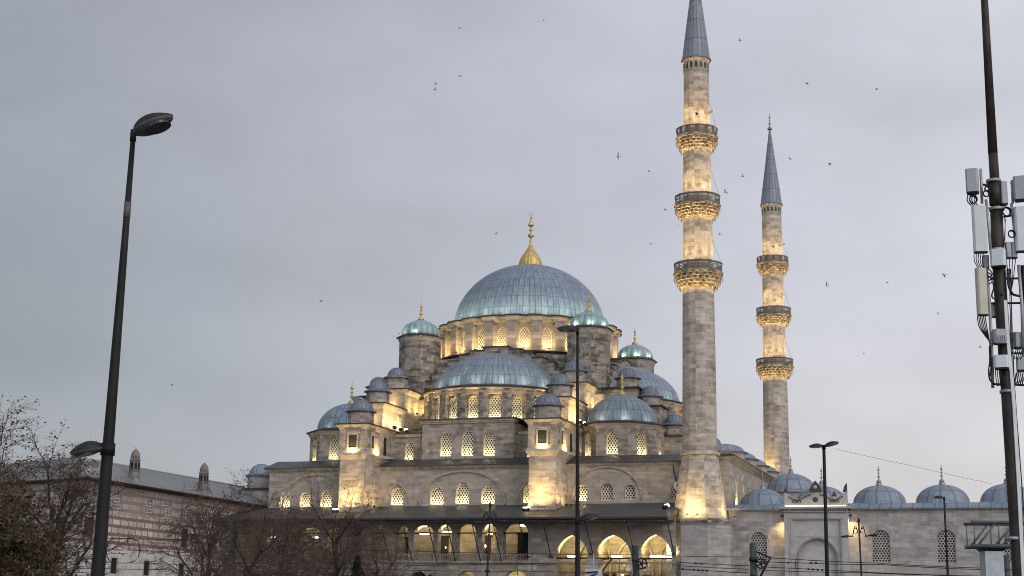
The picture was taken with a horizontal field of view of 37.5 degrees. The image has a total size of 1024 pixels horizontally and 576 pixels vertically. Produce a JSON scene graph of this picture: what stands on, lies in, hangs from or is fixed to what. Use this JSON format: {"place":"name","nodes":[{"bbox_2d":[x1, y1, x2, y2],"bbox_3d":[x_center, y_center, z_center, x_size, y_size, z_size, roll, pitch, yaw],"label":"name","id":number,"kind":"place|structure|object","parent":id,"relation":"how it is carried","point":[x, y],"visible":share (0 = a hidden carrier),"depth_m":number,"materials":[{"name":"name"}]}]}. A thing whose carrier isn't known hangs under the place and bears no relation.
{"place":"outdoors","nodes":[
{"label":"outdoors","id":0,"kind":"place"},
{"bbox_2d":[0,449,267,575],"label":"building","id":1,"kind":"structure","parent":0,"point":[134,508],"depth_m":143.71,"materials":[{"name":"stone"}]},
{"bbox_2d":[58,547,223,553],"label":"overhead wire","id":2,"kind":"object","parent":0,"point":[146,550],"visible":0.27,"depth_m":79.21,"materials":[{"name":"black metal"}]},
{"bbox_2d":[403,563,551,565],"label":"overhead wire","id":3,"kind":"object","parent":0,"point":[471,564],"visible":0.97,"depth_m":82.86,"materials":[{"name":"black metal"}]},
{"bbox_2d":[0,0,1023,502],"label":"sky","id":4,"kind":"structure","parent":0,"point":[309,154],"materials":[{"name":"grey"}]},
{"bbox_2d":[726,456,1023,575],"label":"courtyard","id":5,"kind":"structure","parent":0,"point":[908,534],"depth_m":142.45,"materials":[{"name":"grey stone"}]},
{"bbox_2d":[838,449,990,483],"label":"overhead wire","id":6,"kind":"object","parent":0,"point":[910,465],"visible":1,"depth_m":73.95,"materials":[{"name":"black metal"}]},
{"label":"ground","id":7,"kind":"structure","parent":0,"visible":0},
{"bbox_2d":[0,475,63,575],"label":"plane tree","id":8,"kind":"object","parent":7,"relation":"on","point":[9,523],"visible":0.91,"depth_m":54.90,"materials":[{"name":"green plant"}]},
{"bbox_2d":[0,496,90,575],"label":"plane tree","id":9,"kind":"object","parent":7,"relation":"on","point":[48,540],"visible":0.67,"depth_m":55.32,"materials":[{"name":"brown plant"}]},
{"bbox_2d":[0,395,92,551],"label":"plane tree","id":10,"kind":"object","parent":7,"relation":"on","point":[13,423],"visible":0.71,"depth_m":58.93,"materials":[{"name":"brown plant"}]},
{"bbox_2d":[0,418,158,575],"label":"plane tree","id":11,"kind":"object","parent":7,"relation":"on","point":[69,486],"visible":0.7,"depth_m":62.12,"materials":[{"name":"brown plant"}]},
{"bbox_2d":[70,112,172,575],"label":"street lamp","id":12,"kind":"object","parent":7,"relation":"on","point":[150,124],"visible":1,"depth_m":25.14,"materials":[{"name":"black metal"}]},
{"bbox_2d":[136,468,275,575],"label":"bare tree","id":13,"kind":"object","parent":7,"relation":"on","point":[201,525],"visible":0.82,"depth_m":73.58,"materials":[{"name":"brown plant"}]},
{"bbox_2d":[215,519,232,575],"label":"tram pole","id":14,"kind":"object","parent":7,"relation":"on","point":[226,549],"visible":0.2,"depth_m":78.77,"materials":[{"name":"green metal"}]},
{"bbox_2d":[86,538,221,539],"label":"overhead wire","id":15,"kind":"object","parent":14,"relation":"attached to","point":[151,539],"visible":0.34,"depth_m":79.14,"materials":[{"name":"black metal"}]},
{"bbox_2d":[106,538,139,562],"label":"cable loop","id":16,"kind":"object","parent":15,"relation":"hanging from","point":[124,538],"visible":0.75,"depth_m":79.07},
{"bbox_2d":[69,568,264,571],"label":"overhead wire","id":17,"kind":"object","parent":14,"relation":"attached to","point":[153,569],"visible":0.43,"depth_m":79.20,"materials":[{"name":"black metal"}]},
{"bbox_2d":[171,483,333,575],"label":"bare tree","id":18,"kind":"object","parent":7,"relation":"on","point":[262,538],"visible":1,"depth_m":69.01,"materials":[{"name":"brown plant"}]},
{"bbox_2d":[203,494,358,575],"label":"bare tree","id":19,"kind":"object","parent":7,"relation":"on","point":[292,537],"visible":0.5,"depth_m":79.60,"materials":[{"name":"brown plant"}]},
{"bbox_2d":[271,467,427,575],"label":"bare tree","id":20,"kind":"object","parent":7,"relation":"on","point":[336,569],"visible":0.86,"depth_m":75.15,"materials":[{"name":"brown plant"}]},
{"bbox_2d":[350,556,364,575],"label":"evergreen shrub","id":21,"kind":"object","parent":7,"relation":"on","point":[357,569],"visible":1,"depth_m":70.73,"materials":[{"name":"green plant"}]},
{"bbox_2d":[327,528,417,575],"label":"bare tree","id":22,"kind":"object","parent":7,"relation":"on","point":[367,568],"visible":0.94,"depth_m":73.17,"materials":[{"name":"brown plant"}]},
{"bbox_2d":[473,502,506,575],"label":"ornate lamp","id":23,"kind":"object","parent":7,"relation":"on","point":[487,570],"visible":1,"depth_m":84.11,"materials":[{"name":"black metal"}]},
{"bbox_2d":[216,213,782,575],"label":"mosque","id":24,"kind":"structure","parent":7,"relation":"on","point":[452,466],"depth_m":159.33,"materials":[{"name":"stone"}]},
{"bbox_2d":[404,537,407,559],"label":"gallery door","id":25,"kind":"structure","parent":24,"relation":"in","point":[404,537],"depth_m":157.19,"materials":[{"name":"wood"}]},
{"bbox_2d":[441,536,448,559],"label":"gallery door","id":26,"kind":"structure","parent":24,"relation":"in","point":[444,539],"depth_m":155.87,"materials":[{"name":"wood"}]},
{"bbox_2d":[485,535,491,559],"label":"gallery door","id":27,"kind":"structure","parent":24,"relation":"in","point":[486,536],"depth_m":154.39,"materials":[{"name":"wood"}]},
{"bbox_2d":[517,534,521,559],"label":"gallery door","id":28,"kind":"structure","parent":24,"relation":"in","point":[519,550],"depth_m":153.31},
{"bbox_2d":[602,573,629,575],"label":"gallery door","id":29,"kind":"structure","parent":24,"relation":"in","point":[605,574],"depth_m":149.61,"materials":[{"name":"brown wood"}]},
{"bbox_2d":[662,504,669,509],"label":"floodlight","id":30,"kind":"object","parent":24,"relation":"on","point":[665,506],"visible":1,"depth_m":144.32,"materials":[{"name":"black metal"}]},
{"bbox_2d":[756,113,793,473],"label":"minaret","id":31,"kind":"object","parent":24,"relation":"attached to","point":[774,369],"visible":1,"depth_m":197.63,"materials":[{"name":"stone"}]},
{"bbox_2d":[585,553,601,575],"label":"sign panel","id":32,"kind":"object","parent":7,"relation":"on","point":[593,572],"visible":1,"depth_m":68.80,"materials":[{"name":"white metal"}]},
{"bbox_2d":[602,546,647,575],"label":"tram pole","id":33,"kind":"object","parent":7,"relation":"on","point":[635,562],"visible":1,"depth_m":83.51,"materials":[{"name":"grey metal"}]},
{"bbox_2d":[68,561,629,572],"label":"overhead wire","id":34,"kind":"object","parent":33,"relation":"attached to","point":[395,569],"visible":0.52,"depth_m":78.17,"materials":[{"name":"black metal"}]},
{"bbox_2d":[238,547,718,556],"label":"overhead wire","id":35,"kind":"object","parent":33,"relation":"attached to","point":[532,553],"visible":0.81,"depth_m":83.69,"materials":[{"name":"black metal"}]},
{"bbox_2d":[667,0,735,575],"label":"minaret","id":36,"kind":"object","parent":7,"relation":"on","point":[708,530],"visible":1,"depth_m":149.24,"materials":[{"name":"stone"}]},
{"bbox_2d":[749,543,770,575],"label":"tram pole","id":37,"kind":"object","parent":7,"relation":"on","point":[753,560],"visible":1,"depth_m":83.53,"materials":[{"name":"green metal"}]},
{"bbox_2d":[676,565,748,569],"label":"overhead wire","id":38,"kind":"object","parent":37,"relation":"attached to","point":[709,567],"visible":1,"depth_m":83.86,"materials":[{"name":"black metal"}]},
{"bbox_2d":[682,568,743,572],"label":"overhead wire","id":39,"kind":"object","parent":37,"relation":"attached to","point":[710,570],"visible":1,"depth_m":83.61,"materials":[{"name":"black metal"}]},
{"bbox_2d":[680,562,748,565],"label":"overhead wire","id":40,"kind":"object","parent":37,"relation":"attached to","point":[714,564],"visible":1,"depth_m":83.70,"materials":[{"name":"black metal"}]},
{"bbox_2d":[770,567,968,575],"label":"overhead wire","id":41,"kind":"object","parent":37,"relation":"attached to","point":[866,572],"visible":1,"depth_m":83.83,"materials":[{"name":"black metal"}]},
{"bbox_2d":[809,441,838,575],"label":"street lamp","id":42,"kind":"object","parent":7,"relation":"on","point":[828,444],"visible":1,"depth_m":72.53,"materials":[{"name":"black metal"}]},
{"bbox_2d":[841,518,876,575],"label":"ornate lamp","id":43,"kind":"object","parent":7,"relation":"on","point":[858,531],"visible":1,"depth_m":94.92,"materials":[{"name":"black metal"}]},
{"bbox_2d":[933,495,948,574],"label":"street lamp","id":44,"kind":"object","parent":7,"relation":"on","point":[945,527],"visible":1,"depth_m":103.88,"materials":[{"name":"black metal"}]},
{"bbox_2d":[1004,555,1010,575],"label":"tram pole","id":45,"kind":"object","parent":7,"relation":"on","point":[1007,568],"visible":0.79,"depth_m":83.63,"materials":[{"name":"green metal"}]},
{"bbox_2d":[765,570,942,575],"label":"overhead wire","id":46,"kind":"object","parent":45,"relation":"attached to","point":[850,572],"visible":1,"depth_m":83.92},
{"bbox_2d":[771,557,1011,569],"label":"overhead wire","id":47,"kind":"object","parent":45,"relation":"attached to","point":[876,563],"visible":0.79,"depth_m":83.74,"materials":[{"name":"black metal"}]},
{"bbox_2d":[773,562,1011,571],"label":"overhead wire","id":48,"kind":"object","parent":45,"relation":"attached to","point":[874,564],"visible":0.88,"depth_m":83.82,"materials":[{"name":"black metal"}]},
{"bbox_3d":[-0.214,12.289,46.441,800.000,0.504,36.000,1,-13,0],"label":"road","id":49,"kind":"structure","parent":0,"visible":0},
{"bbox_2d":[557,325,599,575],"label":"street lamp","id":50,"kind":"object","parent":49,"relation":"on","point":[587,516],"visible":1,"depth_m":42.78,"materials":[{"name":"black metal"}]},
{"bbox_2d":[963,520,1023,575],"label":"gantry","id":51,"kind":"object","parent":49,"relation":"on","point":[991,555],"visible":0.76,"depth_m":58.87,"materials":[{"name":"black metal"}]},
{"bbox_2d":[965,0,1023,575],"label":"telecom mast","id":52,"kind":"object","parent":49,"relation":"on","point":[1005,339],"visible":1,"depth_m":51.06,"materials":[{"name":"metal"}]}
]}

